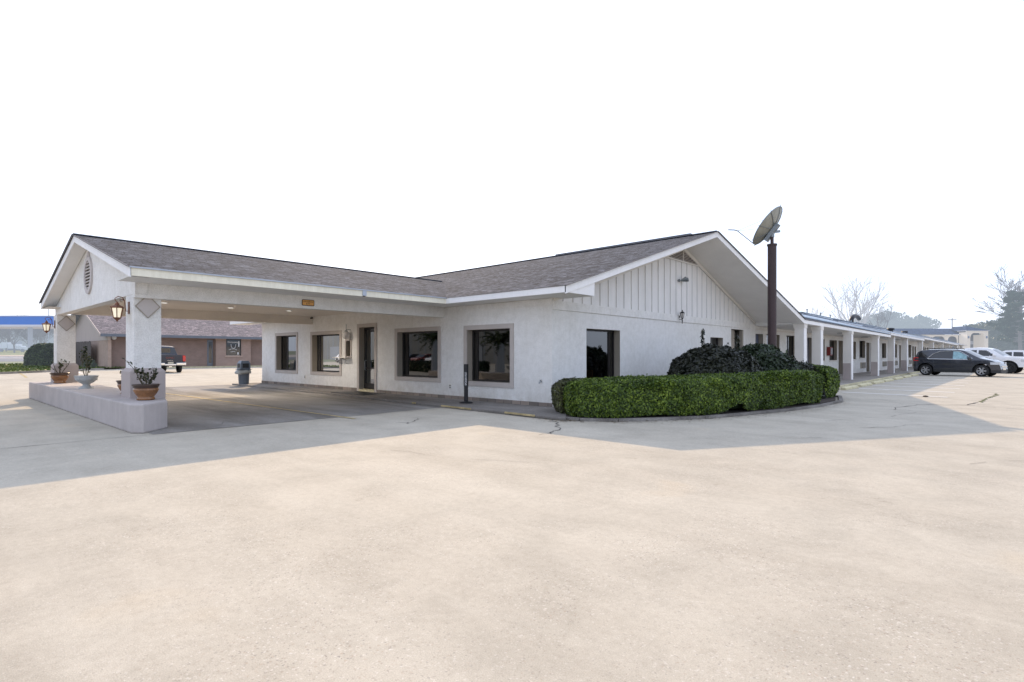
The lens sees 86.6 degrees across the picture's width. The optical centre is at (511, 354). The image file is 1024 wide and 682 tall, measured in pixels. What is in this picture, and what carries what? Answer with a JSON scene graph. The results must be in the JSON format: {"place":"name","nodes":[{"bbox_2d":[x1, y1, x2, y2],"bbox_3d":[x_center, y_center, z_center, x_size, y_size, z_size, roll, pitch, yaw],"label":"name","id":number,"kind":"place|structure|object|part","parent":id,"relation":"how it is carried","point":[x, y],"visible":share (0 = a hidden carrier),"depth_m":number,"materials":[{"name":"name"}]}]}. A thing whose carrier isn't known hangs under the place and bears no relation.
{"place":"outdoors","nodes":[
{"label":"outdoors","id":0,"kind":"place"},
{"bbox_2d":[0,358,23,361],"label":"street asphalt","id":1,"kind":"structure","parent":0,"point":[10,359],"depth_m":87.06,"materials":[{"name":"grey asphalt"}]},
{"bbox_2d":[0,355,23,357],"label":"street concrete","id":2,"kind":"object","parent":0,"point":[11,356],"depth_m":110.44,"materials":[{"name":"grey concrete"}]},
{"bbox_2d":[0,315,53,347],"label":"fuel canopy","id":3,"kind":"object","parent":2,"relation":"on","point":[30,323],"visible":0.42,"depth_m":111.96,"materials":[{"name":"metal"}]},
{"bbox_2d":[0,361,23,363],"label":"street verge","id":4,"kind":"structure","parent":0,"point":[11,362],"depth_m":72.53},
{"bbox_2d":[0,350,25,354],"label":"field","id":5,"kind":"structure","parent":0,"point":[4,352],"depth_m":152.07,"materials":[{"name":"beige plant"}]},
{"bbox_2d":[0,329,14,342],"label":"bare tree","id":6,"kind":"object","parent":5,"relation":"on","point":[6,334],"visible":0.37,"depth_m":175.76,"materials":[{"name":"grey plant"}]},
{"bbox_2d":[0,330,16,350],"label":"bare tree","id":7,"kind":"object","parent":5,"relation":"on","point":[8,337],"visible":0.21,"depth_m":199.70,"materials":[{"name":"grey plant"}]},
{"bbox_2d":[0,341,27,351],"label":"semi truck","id":8,"kind":"object","parent":5,"relation":"on","point":[18,346],"visible":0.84,"depth_m":187.93,"materials":[{"name":"white paint"}]},
{"bbox_2d":[0,329,45,352],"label":"bare tree","id":9,"kind":"object","parent":5,"relation":"on","point":[17,336],"visible":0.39,"depth_m":167.82,"materials":[{"name":"grey plant"}]},
{"bbox_2d":[12,329,44,344],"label":"bare tree","id":10,"kind":"object","parent":5,"relation":"on","point":[26,338],"visible":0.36,"depth_m":170.19,"materials":[{"name":"grey plant"}]},
{"bbox_2d":[16,329,47,343],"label":"bare tree","id":11,"kind":"object","parent":5,"relation":"on","point":[34,338],"visible":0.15,"depth_m":204.64,"materials":[{"name":"grey plant"}]},
{"bbox_2d":[26,329,53,342],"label":"bare tree","id":12,"kind":"object","parent":5,"relation":"on","point":[43,335],"visible":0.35,"depth_m":179.55,"materials":[{"name":"grey plant"}]},
{"bbox_2d":[71,314,261,368],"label":"brick building","id":13,"kind":"structure","parent":0,"point":[206,344],"depth_m":56.27,"materials":[{"name":"brown brick"}]},
{"bbox_2d":[207,340,212,365],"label":"door","id":14,"kind":"structure","parent":13,"relation":"in","point":[209,342],"depth_m":56.90,"materials":[{"name":"grey glass"}]},
{"bbox_2d":[226,339,240,355],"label":"window","id":15,"kind":"structure","parent":13,"relation":"in","point":[233,346],"depth_m":58.16,"materials":[{"name":"glass"}]},
{"bbox_2d":[148,385,440,433],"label":"driveway slab","id":16,"kind":"structure","parent":0,"point":[186,413],"depth_m":16.89,"materials":[{"name":"concrete"}]},
{"bbox_2d":[29,381,166,432],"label":"masonry island","id":17,"kind":"structure","parent":16,"relation":"on","point":[109,406],"depth_m":12.89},
{"bbox_2d":[47,359,69,382],"bbox_3d":[-16.049,0.580,19.263,0.577,0.880,0.655,0,0,-15],"label":"flower pot","id":18,"kind":"object","parent":17,"relation":"on","point":[60,377],"visible":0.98,"depth_m":19.15,"materials":[{"name":"ceramic"}]},
{"bbox_2d":[74,346,98,388],"bbox_3d":[-12.790,0.379,16.350,0.621,1.282,0.612,0,0,3],"label":"urn","id":19,"kind":"object","parent":17,"relation":"on","point":[86,380],"visible":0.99,"depth_m":16.27,"materials":[{"name":"grey stone"}]},
{"bbox_2d":[116,371,120,393],"bbox_3d":[-9.853,0.691,13.979,0.594,0.659,0.547,0,0,42],"label":"flower pot","id":20,"kind":"object","parent":17,"relation":"on","point":[118,383],"visible":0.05,"depth_m":13.79,"materials":[{"name":"ceramic"}]},
{"bbox_2d":[122,358,159,400],"bbox_3d":[-8.275,0.545,12.139,0.554,0.950,0.709,0,0,42],"label":"flower pot","id":21,"kind":"object","parent":17,"relation":"on","point":[142,391],"visible":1,"depth_m":12.08,"materials":[{"name":"ceramic"}]},
{"bbox_2d":[39,233,446,398],"bbox_3d":[-8.005,-1.206,20.641,12.557,4.451,13.780,0,0,42],"label":"entrance canopy","id":22,"kind":"object","parent":17,"relation":"on","point":[153,284],"visible":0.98,"depth_m":15.54,"materials":[{"name":"grey paint"}]},
{"bbox_2d":[42,317,54,332],"bbox_3d":[-16.836,-1.066,19.734,0.265,0.598,0.419,0,0,28],"label":"wall lantern","id":23,"kind":"object","parent":22,"relation":"attached to","point":[46,325],"depth_m":19.65,"materials":[{"name":"black metal"}]},
{"bbox_2d":[110,296,129,321],"bbox_3d":[-9.183,-1.066,12.721,0.265,0.598,0.419,0,0,27],"label":"wall lantern","id":24,"kind":"object","parent":22,"relation":"attached to","point":[117,310],"depth_m":12.63,"materials":[{"name":"black metal"}]},
{"bbox_2d":[302,299,313,305],"bbox_3d":[-5.833,-1.480,15.544,0.020,0.176,0.370,0,0,42],"label":"clearance sign","id":25,"kind":"object","parent":22,"relation":"attached to","point":[305,302],"visible":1,"depth_m":15.52,"materials":[{"name":"orange metal"}]},
{"bbox_2d":[166,393,354,418],"bbox_3d":[-9.585,1.608,18.447,14.810,0.001,0.100,0,0,40],"label":"parking line","id":26,"kind":"object","parent":16,"relation":"on","point":[266,406],"visible":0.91,"depth_m":16.49,"materials":[{"name":"yellow paint"}]},
{"bbox_2d":[232,382,566,420],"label":"sidewalk","id":27,"kind":"structure","parent":0,"point":[545,412],"depth_m":17.49,"materials":[{"name":"concrete"}]},
{"bbox_2d":[235,361,250,383],"bbox_3d":[-14.034,0.931,28.336,0.836,1.224,0.833,0,0,42],"label":"trash can","id":28,"kind":"object","parent":27,"relation":"on","point":[243,371],"visible":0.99,"depth_m":28.15,"materials":[{"name":"grey plastic"}]},
{"bbox_2d":[331,391,383,394],"bbox_3d":[-6.152,1.538,21.676,2.300,0.012,1.050,0,0,42],"label":"doormat","id":29,"kind":"object","parent":27,"relation":"on","point":[357,393],"visible":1,"depth_m":21.35,"materials":[{"name":"grey rubber"}]},
{"bbox_2d":[459,364,472,403],"bbox_3d":[-1.462,0.925,17.277,0.440,1.240,0.440,0,0,42],"label":"smokers post","id":30,"kind":"object","parent":27,"relation":"on","point":[465,401],"visible":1,"depth_m":17.21,"materials":[{"name":"black metal"}]},
{"bbox_2d":[412,402,534,416],"bbox_3d":[-1.324,1.562,15.769,5.406,0.050,0.065,0,0,45],"label":"kerb paint","id":31,"kind":"object","parent":27,"relation":"on","point":[470,409],"visible":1,"depth_m":15.62,"materials":[{"name":"paint"}]},
{"bbox_2d":[0,361,1023,681],"bbox_3d":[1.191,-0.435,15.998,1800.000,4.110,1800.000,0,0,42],"label":"ground","id":32,"kind":"structure","parent":0,"point":[428,545],"depth_m":4.63,"materials":[{"name":"concrete"}]},
{"bbox_2d":[4,330,53,346],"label":"tree","id":33,"kind":"object","parent":32,"relation":"on","point":[51,340],"visible":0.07,"depth_m":246.56,"materials":[{"name":"grey plant"}]},
{"bbox_2d":[0,368,103,373],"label":"grass kerb","id":34,"kind":"structure","parent":32,"relation":"on","point":[16,372],"depth_m":40.07,"materials":[{"name":"concrete"}]},
{"bbox_2d":[0,363,124,371],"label":"grass","id":35,"kind":"structure","parent":32,"relation":"on","point":[6,367],"depth_m":47.69,"materials":[{"name":"green plant"}]},
{"bbox_2d":[23,343,53,365],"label":"bush","id":36,"kind":"object","parent":35,"relation":"on","point":[39,354],"visible":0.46,"depth_m":55.56,"materials":[{"name":"green plant"}]},
{"bbox_2d":[81,359,97,367],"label":"shrub","id":37,"kind":"object","parent":35,"relation":"on","point":[94,365],"visible":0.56,"depth_m":49.18,"materials":[{"name":"green plant"}]},
{"bbox_2d":[76,341,91,365],"bbox_3d":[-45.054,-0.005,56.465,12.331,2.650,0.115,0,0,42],"label":"door","id":38,"kind":"structure","parent":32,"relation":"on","point":[80,346],"depth_m":55.20,"materials":[{"name":"grey"}]},
{"bbox_2d":[161,346,185,371],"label":"parked pickup","id":39,"kind":"object","parent":32,"relation":"on","point":[170,357],"visible":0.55,"depth_m":40.41,"materials":[{"name":"black metal"}]},
{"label":"rear window","id":40,"kind":"part","parent":39,"relation":"part of","materials":[{"name":"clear glass"}]},
{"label":"window","id":41,"kind":"part","parent":39,"relation":"part of","materials":[{"name":"grey glass"}]},
{"bbox_2d":[230,230,805,406],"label":"motel office","id":42,"kind":"structure","parent":32,"relation":"on","point":[516,332],"depth_m":20.35,"materials":[{"name":"white paint"}]},
{"bbox_2d":[275,332,297,373],"bbox_3d":[-11.367,-0.080,27.679,2.500,2.060,0.325,0,0,43],"label":"window","id":43,"kind":"structure","parent":42,"relation":"in","point":[289,344],"depth_m":27.92,"materials":[{"name":"brown metal"}]},
{"bbox_2d":[310,330,341,375],"bbox_3d":[-8.455,-0.060,25.010,2.800,2.020,0.325,0,0,43],"label":"window","id":44,"kind":"structure","parent":42,"relation":"in","point":[328,346],"depth_m":25.20,"materials":[{"name":"grey glass"}]},
{"bbox_2d":[342,329,349,338],"bbox_3d":[-7.128,-0.980,23.350,0.333,0.640,0.338,0,0,13],"label":"globe lamp","id":45,"kind":"object","parent":42,"relation":"attached to","point":[345,334],"visible":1,"depth_m":23.25,"materials":[{"name":"glass"}]},
{"bbox_2d":[345,339,351,357],"bbox_3d":[-7.100,-0.260,23.572,0.520,0.820,0.035,0,0,42],"label":"service window","id":46,"kind":"structure","parent":42,"relation":"in","point":[350,340],"depth_m":23.42,"materials":[{"name":"brown metal"}]},
{"bbox_2d":[357,323,376,391],"bbox_3d":[-5.948,0.125,22.713,1.460,2.830,0.325,0,0,43],"label":"door","id":47,"kind":"structure","parent":42,"relation":"in","point":[370,334],"depth_m":22.91,"materials":[{"name":"black glass"}]},
{"bbox_2d":[394,326,440,382],"bbox_3d":[-3.467,-0.005,20.440,2.770,2.010,0.325,0,0,43],"label":"window","id":48,"kind":"structure","parent":42,"relation":"in","point":[421,351],"depth_m":20.59,"materials":[{"name":"brown metal"}]},
{"bbox_2d":[464,323,513,387],"bbox_3d":[-0.698,0.035,17.903,2.300,2.030,0.325,0,0,43],"label":"window","id":49,"kind":"structure","parent":42,"relation":"in","point":[492,350],"depth_m":17.97,"materials":[{"name":"brown metal"}]},
{"bbox_2d":[586,329,613,377],"bbox_3d":[2.857,0.095,18.201,0.060,1.844,2.014,0,0,43],"label":"window","id":50,"kind":"structure","parent":42,"relation":"in","point":[599,343],"depth_m":18.30,"materials":[{"name":"black glass"}]},
{"bbox_2d":[679,310,684,322],"bbox_3d":[6.870,-1.522,21.971,0.232,0.560,0.200,0,0,42],"label":"carriage lamp","id":51,"kind":"object","parent":42,"relation":"attached to","point":[682,313],"visible":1,"depth_m":21.93,"materials":[{"name":"black metal"}]},
{"bbox_2d":[678,277,688,281],"bbox_3d":[6.958,-3.048,22.032,0.495,0.216,0.250,0,0,-9],"label":"flood light","id":52,"kind":"object","parent":42,"relation":"attached to","point":[685,279],"visible":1,"depth_m":21.98,"materials":[{"name":"metal"}]},
{"bbox_2d":[710,338,717,344],"bbox_3d":[9.222,-0.080,25.147,0.060,1.394,1.454,0,0,43],"label":"window","id":53,"kind":"structure","parent":42,"relation":"in","point":[712,340],"depth_m":25.43,"materials":[{"name":"black glass"}]},
{"bbox_2d":[731,330,734,347],"bbox_3d":[10.775,0.145,26.849,0.050,2.710,1.050,0,0,43],"label":"door","id":54,"kind":"structure","parent":42,"relation":"in","point":[732,331],"depth_m":27.02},
{"bbox_2d":[533,405,834,422],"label":"leaf litter","id":55,"kind":"object","parent":32,"relation":"on","point":[646,420],"visible":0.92,"depth_m":13.20,"materials":[{"name":"brown plant"}]},
{"bbox_2d":[566,395,842,421],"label":"planter kerb","id":56,"kind":"structure","parent":32,"relation":"on","point":[840,398],"depth_m":13.64,"materials":[{"name":"concrete"}]},
{"bbox_2d":[802,301,829,316],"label":"bare tree","id":57,"kind":"object","parent":32,"relation":"on","point":[823,312],"visible":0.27,"depth_m":102.31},
{"bbox_2d":[840,385,858,389],"bbox_3d":[15.852,1.544,25.486,2.240,0.140,0.229,0,0,-45],"label":"wheel stop","id":58,"kind":"object","parent":32,"relation":"on","point":[849,387],"visible":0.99,"depth_m":25.07,"materials":[{"name":"yellow paint"}]},
{"bbox_2d":[821,273,894,323],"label":"bare tree","id":59,"kind":"object","parent":32,"relation":"on","point":[855,305],"visible":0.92,"depth_m":98.89,"materials":[{"name":"grey plant"}]},
{"bbox_2d":[755,311,966,379],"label":"motel wing","id":60,"kind":"structure","parent":32,"relation":"on","point":[862,347],"depth_m":38.58,"materials":[{"name":"white paint"}]},
{"bbox_2d":[755,334,758,343],"bbox_3d":[13.091,0.203,29.343,0.040,2.585,1.081,0,0,44],"label":"door","id":61,"kind":"structure","parent":60,"relation":"in","point":[756,336],"depth_m":29.51,"materials":[{"name":"metal"}]},
{"bbox_2d":[787,336,792,357],"bbox_3d":[16.795,-0.135,33.110,0.087,2.004,1.896,0,0,43],"label":"window","id":62,"kind":"structure","parent":60,"relation":"in","point":[789,338],"depth_m":33.50,"materials":[{"name":"black glass"}]},
{"bbox_2d":[827,347,832,355],"bbox_3d":[22.441,-0.230,38.370,0.226,0.600,0.660,0,0,42],"label":"extinguisher box","id":63,"kind":"object","parent":60,"relation":"attached to","point":[829,351],"visible":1,"depth_m":38.14,"materials":[{"name":"red paint"}]},
{"bbox_2d":[829,340,837,361],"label":"window","id":64,"kind":"structure","parent":60,"relation":"in","point":[831,343],"depth_m":40.01,"materials":[{"name":"black glass"}]},
{"bbox_2d":[849,314,860,321],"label":"roof duct","id":65,"kind":"object","parent":60,"relation":"on","point":[854,316],"visible":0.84,"depth_m":63.21,"materials":[{"name":"black metal"}]},
{"bbox_2d":[859,341,865,358],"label":"window","id":66,"kind":"structure","parent":60,"relation":"in","point":[860,342],"depth_m":46.40,"materials":[{"name":"black glass"}]},
{"bbox_2d":[882,343,886,358],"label":"window","id":67,"kind":"structure","parent":60,"relation":"in","point":[882,343],"depth_m":53.64,"materials":[{"name":"black glass"}]},
{"bbox_2d":[857,382,872,386],"bbox_3d":[18.106,1.544,27.897,2.240,0.140,0.229,0,0,-45],"label":"wheel stop","id":68,"kind":"object","parent":32,"relation":"on","point":[864,384],"visible":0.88,"depth_m":27.62,"materials":[{"name":"yellow paint"}]},
{"bbox_2d":[855,317,886,327],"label":"tree","id":69,"kind":"object","parent":32,"relation":"on","point":[873,322],"visible":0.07,"depth_m":183.93,"materials":[{"name":"grey plant"}]},
{"bbox_2d":[851,299,899,327],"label":"bare tree","id":70,"kind":"object","parent":32,"relation":"on","point":[882,316],"visible":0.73,"depth_m":105.38,"materials":[{"name":"grey plant"}]},
{"bbox_2d":[839,366,915,384],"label":"walkway","id":71,"kind":"structure","parent":32,"relation":"on","point":[861,376],"depth_m":38.96,"materials":[{"name":"concrete"}]},
{"bbox_2d":[871,380,884,383],"bbox_3d":[20.496,1.544,30.454,2.240,0.140,0.229,0,0,-45],"label":"wheel stop","id":72,"kind":"object","parent":32,"relation":"on","point":[877,382],"visible":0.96,"depth_m":30.11,"materials":[{"name":"yellow paint"}]},
{"bbox_2d":[839,371,919,387],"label":"walkway kerb","id":73,"kind":"structure","parent":32,"relation":"on","point":[856,383],"depth_m":33.44,"materials":[{"name":"yellow paint"}]},
{"bbox_2d":[862,308,906,328],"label":"tree","id":74,"kind":"object","parent":32,"relation":"on","point":[892,322],"visible":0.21,"depth_m":186.13,"materials":[{"name":"grey plant"}]},
{"bbox_2d":[849,392,937,396],"bbox_3d":[15.334,1.612,21.959,0.260,0.001,3.650,0,0,-38],"label":"parking line","id":75,"kind":"object","parent":32,"relation":"on","point":[893,394],"visible":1,"depth_m":21.90,"materials":[{"name":"white paint"}]},
{"bbox_2d":[888,311,922,328],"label":"tree","id":76,"kind":"object","parent":32,"relation":"on","point":[911,324],"visible":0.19,"depth_m":190.49,"materials":[{"name":"grey plant"}]},
{"bbox_2d":[860,388,953,392],"bbox_3d":[17.665,1.612,24.503,0.260,0.001,3.650,0,0,-38],"label":"parking line","id":77,"kind":"object","parent":32,"relation":"on","point":[906,390],"visible":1,"depth_m":24.34,"materials":[{"name":"white paint"}]},
{"bbox_2d":[898,312,933,328],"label":"tree","id":78,"kind":"object","parent":32,"relation":"on","point":[907,317],"visible":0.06,"depth_m":199.49,"materials":[{"name":"grey plant"}]},
{"bbox_2d":[913,313,941,328],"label":"tree","id":79,"kind":"object","parent":32,"relation":"on","point":[936,325],"visible":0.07,"depth_m":203.76,"materials":[{"name":"grey plant"}]},
{"bbox_2d":[895,326,989,348],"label":"two storey motel","id":80,"kind":"structure","parent":32,"relation":"on","point":[970,337],"depth_m":125.06,"materials":[{"name":"white paint"}]},
{"bbox_2d":[913,348,1007,376],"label":"parked suv","id":81,"kind":"object","parent":32,"relation":"on","point":[934,361],"visible":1,"depth_m":40.90,"materials":[{"name":"grey paint"}]},
{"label":"window","id":82,"kind":"part","parent":81,"relation":"part of","materials":[{"name":"black glass"}]},
{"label":"side window","id":83,"kind":"part","parent":81,"relation":"part of","materials":[{"name":"blue glass"}]},
{"bbox_2d":[971,320,999,348],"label":"tree","id":84,"kind":"object","parent":32,"relation":"on","point":[982,325],"visible":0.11,"depth_m":127.63,"materials":[{"name":"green plant"}]},
{"bbox_2d":[965,348,1023,373],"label":"parked pickup","id":85,"kind":"object","parent":32,"relation":"on","point":[1014,364],"visible":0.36,"depth_m":46.68,"materials":[{"name":"white paint"}]},
{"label":"window","id":86,"kind":"part","parent":85,"relation":"part of","materials":[{"name":"grey glass"}]},
{"bbox_2d":[972,264,1023,317],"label":"bare tree","id":87,"kind":"object","parent":32,"relation":"on","point":[1009,287],"visible":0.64,"depth_m":119.81,"materials":[{"name":"grey plant"}]},
{"bbox_2d":[986,290,1023,349],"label":"pine tree","id":88,"kind":"object","parent":32,"relation":"on","point":[1011,321],"visible":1,"depth_m":111.85,"materials":[{"name":"green plant"}]},
{"bbox_2d":[988,329,1023,350],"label":"tree","id":89,"kind":"object","parent":32,"relation":"on","point":[1002,345],"visible":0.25,"depth_m":123.78,"materials":[{"name":"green plant"}]},
{"bbox_2d":[1002,350,1023,356],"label":"parked pickup","id":90,"kind":"object","parent":32,"relation":"on","point":[1018,353],"visible":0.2,"depth_m":59.54,"materials":[{"name":"white paint"}]},
{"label":"window","id":91,"kind":"part","parent":90,"relation":"part of","materials":[{"name":"grey glass"}]},
{"bbox_2d":[0,0,1023,328],"label":"sky","id":92,"kind":"structure","parent":0,"point":[410,138],"materials":[{"name":"white"}]},
{"bbox_2d":[566,396,835,417],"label":"planter soil","id":93,"kind":"structure","parent":0,"point":[800,404],"depth_m":14.87,"materials":[{"name":"brown soil"}]},
{"bbox_2d":[551,377,584,413],"bbox_3d":[1.598,1.112,14.822,1.098,0.982,1.591,0,0,42],"label":"bronze bush","id":94,"kind":"object","parent":93,"relation":"on","point":[555,393],"visible":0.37,"depth_m":14.32,"materials":[{"name":"green plant"}]},
{"bbox_2d":[559,369,823,417],"bbox_3d":[5.879,1.002,15.717,9.914,1.148,2.827,0,0,-22],"label":"hedge","id":95,"kind":"object","parent":93,"relation":"on","point":[697,394],"visible":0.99,"depth_m":13.92,"materials":[{"name":"green plant"}]},
{"bbox_2d":[667,328,763,374],"bbox_3d":[6.681,0.375,17.721,3.319,2.534,3.622,0,0,42],"label":"shrub","id":96,"kind":"object","parent":93,"relation":"on","point":[705,357],"visible":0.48,"depth_m":16.94,"materials":[{"name":"green plant"}]},
{"bbox_2d":[728,205,782,347],"bbox_3d":[8.737,-1.798,19.003,1.915,6.717,1.180,0,0,-19],"label":"satellite dish","id":97,"kind":"object","parent":93,"relation":"on","point":[767,228],"visible":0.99,"depth_m":18.87,"materials":[{"name":"metal"}]},
{"bbox_2d":[737,342,804,370],"bbox_3d":[8.630,0.603,19.066,3.151,2.099,3.600,0,0,42],"label":"shrub","id":98,"kind":"object","parent":93,"relation":"on","point":[769,357],"visible":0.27,"depth_m":18.08,"materials":[{"name":"green plant"}]},
{"bbox_2d":[793,355,826,398],"bbox_3d":[9.992,0.836,19.738,2.432,1.613,2.720,0,0,42],"label":"shrub","id":99,"kind":"object","parent":93,"relation":"on","point":[806,366],"visible":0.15,"depth_m":19.17,"materials":[{"name":"green plant"}]},
{"bbox_2d":[807,362,839,397],"bbox_3d":[10.994,0.925,20.628,2.512,1.371,3.199,0,0,42],"label":"hedge","id":100,"kind":"object","parent":93,"relation":"on","point":[831,377],"visible":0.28,"depth_m":19.48,"materials":[{"name":"green plant"}]}
]}

